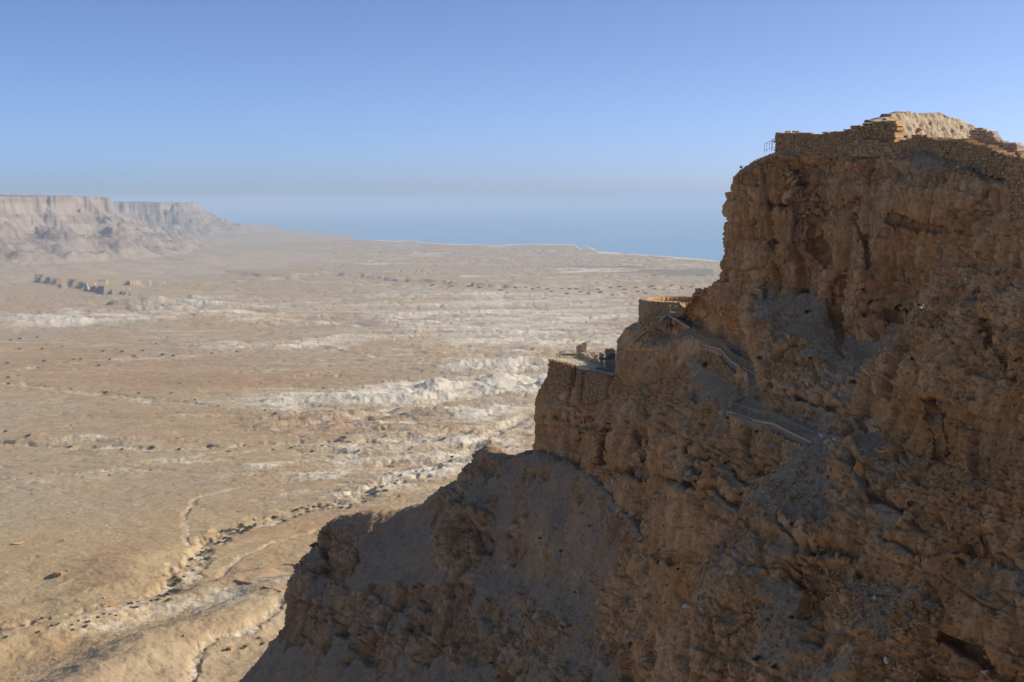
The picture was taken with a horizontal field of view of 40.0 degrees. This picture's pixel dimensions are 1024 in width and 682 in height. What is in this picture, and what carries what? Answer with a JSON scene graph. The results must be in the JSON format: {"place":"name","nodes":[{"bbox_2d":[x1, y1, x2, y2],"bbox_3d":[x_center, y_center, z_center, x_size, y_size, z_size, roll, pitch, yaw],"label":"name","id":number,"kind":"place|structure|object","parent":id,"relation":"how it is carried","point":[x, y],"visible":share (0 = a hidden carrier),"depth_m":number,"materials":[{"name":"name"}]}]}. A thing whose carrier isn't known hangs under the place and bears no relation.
{"place":"outdoors","nodes":[
{"label":"outdoors","id":0,"kind":"place"},
{"bbox_2d":[0,194,354,285],"bbox_3d":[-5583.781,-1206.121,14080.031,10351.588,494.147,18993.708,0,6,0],"label":"hills","id":1,"kind":"structure","parent":0,"point":[55,234],"depth_m":8532.15,"materials":[{"name":"beige stone"}]},
{"bbox_2d":[0,239,721,681],"bbox_3d":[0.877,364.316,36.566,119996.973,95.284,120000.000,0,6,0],"label":"ground","id":2,"kind":"structure","parent":0,"point":[362,347],"depth_m":2339.30,"materials":[{"name":"beige sand"}]},
{"bbox_2d":[52,571,62,576],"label":"boulder","id":3,"kind":"object","parent":2,"relation":"on","point":[57,573],"visible":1,"depth_m":1271.81,"materials":[{"name":"stone"}]},
{"bbox_2d":[108,600,115,606],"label":"boulder","id":4,"kind":"object","parent":2,"relation":"on","point":[111,603],"visible":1,"depth_m":1140.99,"materials":[{"name":"stone"}]},
{"bbox_2d":[169,588,179,593],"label":"desert tree","id":5,"kind":"object","parent":2,"relation":"on","point":[173,590],"visible":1,"depth_m":1228.87,"materials":[{"name":"green plant"}]},
{"bbox_2d":[173,578,181,583],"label":"desert tree","id":6,"kind":"object","parent":2,"relation":"on","point":[177,580],"visible":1,"depth_m":1257.09,"materials":[{"name":"green plant"}]},
{"bbox_2d":[243,524,252,530],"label":"desert tree","id":7,"kind":"object","parent":2,"relation":"on","point":[249,527],"visible":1,"depth_m":1469.30,"materials":[{"name":"green plant"}]},
{"bbox_2d":[234,579,281,591],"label":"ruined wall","id":8,"kind":"structure","parent":2,"relation":"on","point":[246,582],"depth_m":1203.99,"materials":[{"name":"stone"}]},
{"bbox_2d":[239,443,649,681],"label":"rock slope","id":9,"kind":"structure","parent":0,"point":[467,504],"depth_m":276.98,"materials":[{"name":"brown stone"}]},
{"bbox_2d":[204,209,727,260],"bbox_3d":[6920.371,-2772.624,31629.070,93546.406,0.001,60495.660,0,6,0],"label":"sea","id":10,"kind":"structure","parent":0,"point":[692,233],"depth_m":21306.10,"materials":[{"name":"blue liquid"}]},
{"bbox_2d":[0,0,1023,208],"label":"sky","id":11,"kind":"structure","parent":0,"point":[213,104],"materials":[{"name":"blue"}]},
{"bbox_2d":[554,355,615,376],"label":"terrace floor","id":12,"kind":"structure","parent":0,"point":[592,366],"depth_m":276.37,"materials":[{"name":"beige stone"}]},
{"bbox_2d":[560,353,576,355],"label":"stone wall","id":13,"kind":"structure","parent":12,"relation":"on","point":[568,354],"depth_m":292.08,"materials":[{"name":"beige stone"}]},
{"bbox_2d":[557,354,589,367],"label":"railing","id":14,"kind":"object","parent":12,"relation":"on","point":[575,361],"visible":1,"depth_m":275.65,"materials":[{"name":"metal"}]},
{"bbox_2d":[573,351,589,363],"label":"railing","id":15,"kind":"object","parent":12,"relation":"on","point":[580,356],"visible":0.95,"depth_m":284.48,"materials":[{"name":"metal"}]},
{"bbox_2d":[576,342,587,356],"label":"stone pillar","id":16,"kind":"structure","parent":12,"relation":"on","point":[582,347],"depth_m":289.19,"materials":[{"name":"beige stone"}]},
{"bbox_2d":[580,352,598,364],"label":"stone wall","id":17,"kind":"structure","parent":12,"relation":"on","point":[596,361],"depth_m":282.67,"materials":[{"name":"beige stone"}]},
{"bbox_2d":[598,352,604,365],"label":"stone pillar","id":18,"kind":"structure","parent":12,"relation":"on","point":[602,356],"depth_m":274.06,"materials":[{"name":"stone"}]},
{"bbox_2d":[595,354,614,371],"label":"canopy","id":19,"kind":"object","parent":12,"relation":"on","point":[609,357],"visible":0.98,"depth_m":266.95,"materials":[{"name":"fabric"}]},
{"bbox_2d":[610,349,615,366],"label":"stone pillar","id":20,"kind":"structure","parent":12,"relation":"on","point":[612,352],"depth_m":271.55,"materials":[{"name":"stone"}]},
{"bbox_2d":[604,348,612,366],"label":"stone pillar","id":21,"kind":"structure","parent":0,"point":[607,352],"depth_m":271.92,"materials":[{"name":"stone"}]},
{"bbox_2d":[692,332,746,367],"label":"path","id":22,"kind":"structure","parent":0,"point":[735,352],"depth_m":213.89,"materials":[{"name":"stone"}]},
{"bbox_2d":[692,325,754,371],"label":"railing","id":23,"kind":"object","parent":22,"relation":"on","point":[722,344],"visible":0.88,"depth_m":216.06,"materials":[{"name":"metal"}]},
{"bbox_2d":[728,396,821,443],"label":"path","id":24,"kind":"structure","parent":0,"point":[816,437],"depth_m":173.43,"materials":[{"name":"stone"}]},
{"bbox_2d":[728,382,757,407],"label":"railing","id":25,"kind":"object","parent":24,"relation":"on","point":[738,394],"visible":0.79,"depth_m":190.92,"materials":[{"name":"metal"}]},
{"bbox_2d":[728,400,812,437],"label":"railing","id":26,"kind":"object","parent":24,"relation":"on","point":[753,415],"visible":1,"depth_m":175.73,"materials":[{"name":"metal"}]},
{"bbox_2d":[532,147,1023,681],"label":"cliff","id":27,"kind":"structure","parent":0,"point":[782,233],"depth_m":193.79,"materials":[{"name":"brown stone"}]},
{"bbox_2d":[546,359,575,399],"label":"stone wall","id":28,"kind":"structure","parent":27,"relation":"on","point":[561,374],"depth_m":278.44,"materials":[{"name":"brown stone"}]},
{"bbox_2d":[575,369,585,402],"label":"stone wall","id":29,"kind":"structure","parent":27,"relation":"on","point":[579,384],"depth_m":271.35,"materials":[{"name":"brown stone"}]},
{"bbox_2d":[582,370,612,404],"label":"stone wall","id":30,"kind":"structure","parent":27,"relation":"on","point":[596,387],"depth_m":264.26,"materials":[{"name":"brown stone"}]},
{"bbox_2d":[615,306,673,355],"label":"steel staircase","id":31,"kind":"structure","parent":27,"relation":"on","point":[644,332],"depth_m":253.08,"materials":[{"name":"grey metal"}]},
{"bbox_2d":[638,315,671,330],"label":"stone wall","id":32,"kind":"structure","parent":27,"relation":"on","point":[648,323],"depth_m":248.87,"materials":[{"name":"brown stone"}]},
{"bbox_2d":[292,151,1023,681],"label":"scree","id":33,"kind":"structure","parent":27,"relation":"on","point":[984,335],"depth_m":102.30,"materials":[{"name":"stone"}]},
{"bbox_2d":[638,296,691,341],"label":"round terrace","id":34,"kind":"structure","parent":27,"relation":"on","point":[655,305],"depth_m":252.98,"materials":[{"name":"stone"}]},
{"bbox_2d":[667,311,699,328],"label":"steel walkway","id":35,"kind":"structure","parent":27,"relation":"on","point":[686,323],"depth_m":238.70,"materials":[{"name":"grey metal"}]},
{"bbox_2d":[678,307,698,328],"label":"railing","id":36,"kind":"object","parent":35,"relation":"on","point":[691,319],"visible":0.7,"depth_m":235.12,"materials":[{"name":"metal"}]},
{"bbox_2d":[681,603,689,608],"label":"boulder","id":37,"kind":"object","parent":27,"relation":"on","point":[686,605],"visible":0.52,"depth_m":176.18,"materials":[{"name":"white stone"}]},
{"bbox_2d":[692,335,755,384],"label":"retaining wall","id":38,"kind":"structure","parent":27,"relation":"on","point":[725,367],"depth_m":213.50,"materials":[{"name":"brown stone"}]},
{"bbox_2d":[722,410,812,447],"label":"retaining wall","id":39,"kind":"structure","parent":27,"relation":"on","point":[781,435],"depth_m":172.92,"materials":[{"name":"brown stone"}]},
{"bbox_2d":[757,286,778,301],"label":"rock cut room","id":40,"kind":"object","parent":27,"relation":"on","point":[769,292],"visible":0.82,"depth_m":204.38,"materials":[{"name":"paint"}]},
{"bbox_2d":[764,139,775,152],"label":"railing","id":41,"kind":"object","parent":27,"relation":"on","point":[769,146],"visible":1,"depth_m":205.63,"materials":[{"name":"grey metal"}]},
{"bbox_2d":[798,287,808,292],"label":"shrub","id":42,"kind":"object","parent":27,"relation":"on","point":[803,290],"visible":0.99,"depth_m":201.34,"materials":[{"name":"green plant"}]},
{"bbox_2d":[773,129,850,157],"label":"stone wall","id":43,"kind":"structure","parent":27,"relation":"on","point":[833,144],"depth_m":198.41,"materials":[{"name":"brown stone"}]},
{"bbox_2d":[848,118,905,155],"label":"stone wall","id":44,"kind":"structure","parent":27,"relation":"on","point":[885,131],"depth_m":189.54,"materials":[{"name":"brown stone"}]},
{"bbox_2d":[851,134,932,156],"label":"stone wall","id":45,"kind":"structure","parent":27,"relation":"on","point":[863,147],"depth_m":187.27,"materials":[{"name":"brown stone"}]},
{"bbox_2d":[862,111,975,139],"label":"plastered ruin","id":46,"kind":"object","parent":27,"relation":"on","point":[937,124],"visible":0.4,"depth_m":207.68,"materials":[{"name":"stone"}]},
{"bbox_2d":[930,137,1023,178],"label":"stone wall","id":47,"kind":"structure","parent":27,"relation":"on","point":[975,155],"depth_m":173.97,"materials":[{"name":"brown stone"}]},
{"bbox_2d":[987,166,994,171],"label":"boulder","id":48,"kind":"object","parent":47,"relation":"on","point":[990,169],"visible":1,"depth_m":170.97,"materials":[{"name":"stone"}]},
{"bbox_2d":[969,128,1023,153],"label":"stone wall","id":49,"kind":"structure","parent":27,"relation":"on","point":[986,136],"depth_m":188.93,"materials":[{"name":"beige stone"}]},
{"bbox_2d":[688,204,1023,681],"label":"rock buttress","id":50,"kind":"object","parent":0,"point":[744,553],"visible":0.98,"depth_m":100.25,"materials":[{"name":"brown stone"}]},
{"bbox_2d":[753,653,761,661],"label":"shrub","id":51,"kind":"object","parent":50,"relation":"on","point":[755,658],"visible":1,"depth_m":99.79,"materials":[{"name":"green plant"}]},
{"bbox_2d":[819,433,826,437],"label":"boulder","id":52,"kind":"object","parent":50,"relation":"on","point":[822,435],"visible":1,"depth_m":121.92,"materials":[{"name":"white stone"}]},
{"bbox_2d":[851,572,864,580],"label":"shrub","id":53,"kind":"object","parent":50,"relation":"on","point":[857,576],"visible":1,"depth_m":97.58,"materials":[{"name":"green plant"}]},
{"bbox_2d":[883,657,890,663],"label":"boulder","id":54,"kind":"object","parent":50,"relation":"on","point":[886,660],"visible":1,"depth_m":90.62,"materials":[{"name":"white stone"}]},
{"bbox_2d":[930,297,938,306],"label":"boulder","id":55,"kind":"object","parent":50,"relation":"on","point":[934,301],"visible":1,"depth_m":111.68,"materials":[{"name":"stone"}]},
{"bbox_2d":[933,334,947,340],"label":"boulder","id":56,"kind":"object","parent":50,"relation":"on","point":[939,337],"visible":1,"depth_m":105.47,"materials":[{"name":"stone"}]},
{"bbox_2d":[954,557,964,565],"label":"shrub","id":57,"kind":"object","parent":50,"relation":"on","point":[961,563],"visible":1,"depth_m":90.75,"materials":[{"name":"green plant"}]},
{"bbox_2d":[1004,163,1023,218],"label":"stone wall","id":58,"kind":"structure","parent":50,"relation":"on","point":[1014,187],"depth_m":104.30,"materials":[{"name":"brown stone"}]},
{"bbox_2d":[1014,251,1019,257],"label":"boulder","id":59,"kind":"object","parent":50,"relation":"on","point":[1017,253],"visible":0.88,"depth_m":103.24,"materials":[{"name":"stone"}]}
]}

